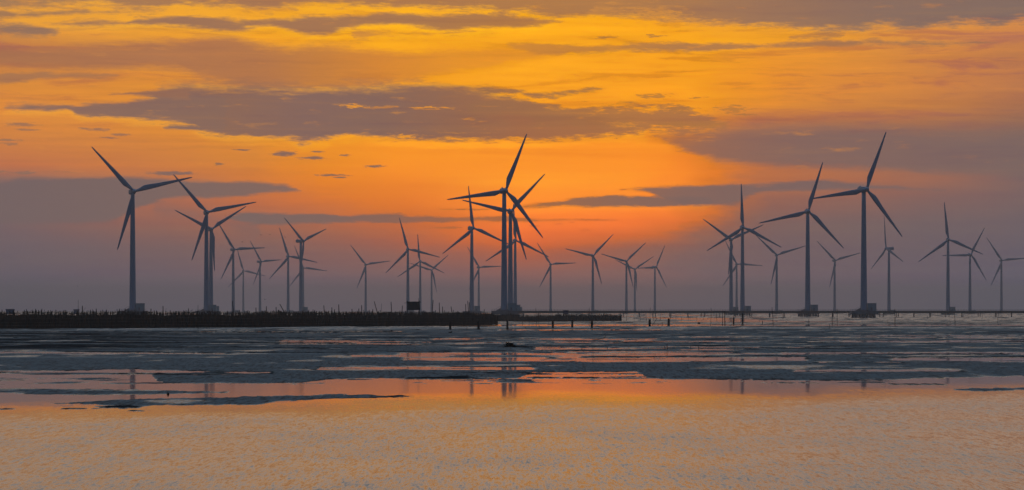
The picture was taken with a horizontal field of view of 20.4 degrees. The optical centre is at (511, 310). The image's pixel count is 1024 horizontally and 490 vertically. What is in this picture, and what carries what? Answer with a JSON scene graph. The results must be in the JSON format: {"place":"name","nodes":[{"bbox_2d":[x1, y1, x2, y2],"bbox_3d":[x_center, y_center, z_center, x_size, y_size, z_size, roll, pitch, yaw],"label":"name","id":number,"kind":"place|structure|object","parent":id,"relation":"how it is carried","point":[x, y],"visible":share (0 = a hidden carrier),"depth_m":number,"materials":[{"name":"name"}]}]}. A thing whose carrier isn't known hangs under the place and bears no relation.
{"place":"outdoors","nodes":[
{"label":"outdoors","id":0,"kind":"place"},
{"bbox_2d":[0,311,1023,489],"bbox_3d":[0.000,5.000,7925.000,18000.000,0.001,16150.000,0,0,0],"label":"water","id":1,"kind":"structure","parent":0,"point":[619,434],"depth_m":115.53,"materials":[{"name":"orange liquid"}]},
{"bbox_2d":[92,147,191,314],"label":"wind turbine","id":2,"kind":"object","parent":1,"relation":"in","point":[134,306],"visible":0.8,"depth_m":1912.93,"materials":[{"name":"paint"}]},
{"bbox_2d":[285,219,325,314],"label":"wind turbine","id":3,"kind":"object","parent":1,"relation":"in","point":[300,240],"visible":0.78,"depth_m":3280.91,"materials":[{"name":"paint"}]},
{"bbox_2d":[351,246,388,312],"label":"wind turbine","id":4,"kind":"object","parent":1,"relation":"in","point":[365,300],"visible":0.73,"depth_m":4970.81,"materials":[{"name":"paint"}]},
{"bbox_2d":[386,218,438,312],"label":"wind turbine","id":5,"kind":"object","parent":1,"relation":"in","point":[399,259],"visible":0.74,"depth_m":3725.97,"materials":[{"name":"paint"}]},
{"bbox_2d":[411,255,447,312],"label":"wind turbine","id":6,"kind":"object","parent":1,"relation":"in","point":[435,266],"visible":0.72,"depth_m":5647.09,"materials":[{"name":"paint"}]},
{"bbox_2d":[447,134,542,315],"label":"wind turbine","id":7,"kind":"object","parent":1,"relation":"in","point":[506,308],"visible":0.88,"depth_m":1900.03,"materials":[{"name":"paint"}]},
{"bbox_2d":[463,174,544,314],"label":"wind turbine","id":8,"kind":"object","parent":1,"relation":"in","point":[509,211],"visible":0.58,"depth_m":2294.64,"materials":[{"name":"paint"}]},
{"bbox_2d":[565,235,611,313],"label":"wind turbine","id":9,"kind":"object","parent":1,"relation":"in","point":[596,264],"visible":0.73,"depth_m":4156.56,"materials":[{"name":"paint"}]},
{"bbox_2d":[616,257,651,310],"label":"wind turbine","id":10,"kind":"object","parent":1,"relation":"in","point":[635,280],"visible":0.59,"depth_m":5531.85,"materials":[{"name":"paint"}]},
{"bbox_2d":[518,309,1023,316],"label":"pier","id":11,"kind":"structure","parent":1,"relation":"in","point":[769,312],"depth_m":2098.70,"materials":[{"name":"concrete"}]},
{"bbox_2d":[918,202,981,314],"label":"wind turbine","id":12,"kind":"object","parent":11,"relation":"on","point":[948,307],"visible":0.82,"depth_m":3209.65,"materials":[{"name":"paint"}]},
{"bbox_2d":[942,229,985,313],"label":"wind turbine","id":13,"kind":"object","parent":11,"relation":"on","point":[978,266],"visible":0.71,"depth_m":4076.10,"materials":[{"name":"paint"}]},
{"bbox_2d":[987,238,1023,310],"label":"wind turbine","id":14,"kind":"object","parent":11,"relation":"on","point":[1001,283],"visible":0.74,"depth_m":4552.79,"materials":[{"name":"paint"}]},
{"bbox_2d":[757,236,804,313],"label":"wind turbine","id":15,"kind":"object","parent":1,"relation":"in","point":[776,277],"visible":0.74,"depth_m":4108.35,"materials":[{"name":"paint"}]},
{"bbox_2d":[760,162,842,315],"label":"wind turbine","id":16,"kind":"object","parent":1,"relation":"in","point":[807,212],"visible":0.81,"depth_m":2294.09,"materials":[{"name":"paint"}]},
{"bbox_2d":[817,241,858,310],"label":"wind turbine","id":17,"kind":"object","parent":1,"relation":"in","point":[834,260],"visible":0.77,"depth_m":4549.26,"materials":[{"name":"paint"}]},
{"bbox_2d":[811,132,901,317],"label":"wind turbine","id":18,"kind":"object","parent":1,"relation":"in","point":[866,310],"visible":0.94,"depth_m":1879.38,"materials":[{"name":"paint"}]},
{"bbox_2d":[0,311,1023,411],"bbox_3d":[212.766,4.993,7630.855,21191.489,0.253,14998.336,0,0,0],"label":"mudflat","id":19,"kind":"structure","parent":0,"point":[247,349],"depth_m":345.56,"materials":[{"name":"black soil"}]},
{"bbox_2d":[5,309,14,313],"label":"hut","id":20,"kind":"object","parent":19,"relation":"on","point":[8,310],"visible":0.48,"depth_m":1250.00,"materials":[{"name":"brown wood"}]},
{"bbox_2d":[175,206,245,311],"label":"wind turbine","id":21,"kind":"object","parent":19,"relation":"on","point":[212,249],"visible":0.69,"depth_m":2800.59,"materials":[{"name":"paint"}]},
{"bbox_2d":[173,174,255,314],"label":"wind turbine","id":22,"kind":"object","parent":19,"relation":"on","point":[207,307],"visible":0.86,"depth_m":2320.04,"materials":[{"name":"paint"}]},
{"bbox_2d":[217,221,263,313],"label":"wind turbine","id":23,"kind":"object","parent":19,"relation":"on","point":[232,249],"visible":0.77,"depth_m":3740.88,"materials":[{"name":"paint"}]},
{"bbox_2d":[228,250,264,312],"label":"wind turbine","id":24,"kind":"object","parent":19,"relation":"on","point":[240,274],"visible":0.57,"depth_m":5738.63,"materials":[{"name":"paint"}]},
{"bbox_2d":[0,307,500,328],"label":"stake bank","id":25,"kind":"structure","parent":19,"relation":"on","point":[103,319],"depth_m":818.30,"materials":[{"name":"wood"}]},
{"bbox_2d":[407,301,420,314],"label":"shelter","id":26,"kind":"object","parent":25,"relation":"on","point":[413,305],"visible":0.98,"depth_m":938.18,"materials":[{"name":"brown wood"}]},
{"bbox_2d":[250,241,280,312],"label":"wind turbine","id":27,"kind":"object","parent":19,"relation":"on","point":[260,263],"visible":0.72,"depth_m":4672.67,"materials":[{"name":"paint"}]},
{"bbox_2d":[269,228,317,313],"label":"wind turbine","id":28,"kind":"object","parent":19,"relation":"on","point":[279,267],"visible":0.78,"depth_m":4211.98,"materials":[{"name":"paint"}]},
{"bbox_2d":[289,246,325,306],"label":"wind turbine","id":29,"kind":"object","parent":19,"relation":"on","point":[303,267],"visible":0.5,"depth_m":5344.88,"materials":[{"name":"paint"}]},
{"bbox_2d":[398,234,443,312],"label":"wind turbine","id":30,"kind":"object","parent":19,"relation":"on","point":[414,265],"visible":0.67,"depth_m":4638.08,"materials":[{"name":"paint"}]},
{"bbox_2d":[442,186,507,312],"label":"wind turbine","id":31,"kind":"object","parent":19,"relation":"on","point":[474,309],"visible":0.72,"depth_m":2766.45,"materials":[{"name":"paint"}]},
{"bbox_2d":[468,248,500,312],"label":"wind turbine","id":32,"kind":"object","parent":19,"relation":"on","point":[478,270],"visible":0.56,"depth_m":5280.49,"materials":[{"name":"paint"}]},
{"bbox_2d":[503,341,516,346],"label":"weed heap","id":33,"kind":"object","parent":19,"relation":"on","point":[506,344],"visible":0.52,"depth_m":379.90,"materials":[{"name":"black plant"}]},
{"bbox_2d":[486,203,548,314],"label":"wind turbine","id":34,"kind":"object","parent":19,"relation":"on","point":[515,240],"visible":0.62,"depth_m":3258.40,"materials":[{"name":"paint"}]},
{"bbox_2d":[479,313,621,320],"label":"stake bank","id":35,"kind":"structure","parent":19,"relation":"on","point":[568,317],"depth_m":1316.68,"materials":[{"name":"wood"}]},
{"bbox_2d":[537,243,571,310],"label":"wind turbine","id":36,"kind":"object","parent":19,"relation":"on","point":[550,296],"visible":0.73,"depth_m":4936.24,"materials":[{"name":"paint"}]},
{"bbox_2d":[602,243,644,310],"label":"wind turbine","id":37,"kind":"object","parent":19,"relation":"on","point":[626,285],"visible":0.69,"depth_m":4626.73,"materials":[{"name":"paint"}]},
{"bbox_2d":[642,246,666,310],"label":"wind turbine","id":38,"kind":"object","parent":19,"relation":"on","point":[654,267],"visible":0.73,"depth_m":5251.39,"materials":[{"name":"paint"}]},
{"bbox_2d":[703,219,762,314],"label":"wind turbine","id":39,"kind":"object","parent":19,"relation":"on","point":[731,307],"visible":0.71,"depth_m":3208.18,"materials":[{"name":"paint"}]},
{"bbox_2d":[723,241,761,306],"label":"wind turbine","id":40,"kind":"object","parent":19,"relation":"on","point":[736,295],"visible":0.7,"depth_m":4923.39,"materials":[{"name":"paint"}]},
{"bbox_2d":[707,184,780,315],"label":"wind turbine","id":41,"kind":"object","parent":19,"relation":"on","point":[742,285],"visible":0.86,"depth_m":2740.72,"materials":[{"name":"paint"}]},
{"bbox_2d":[871,218,902,313],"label":"wind turbine","id":42,"kind":"object","parent":19,"relation":"on","point":[888,249],"visible":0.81,"depth_m":3678.31,"materials":[{"name":"paint"}]},
{"bbox_2d":[0,0,1023,310],"label":"sky","id":43,"kind":"structure","parent":0,"point":[644,121],"materials":[{"name":"orange"}]}
]}

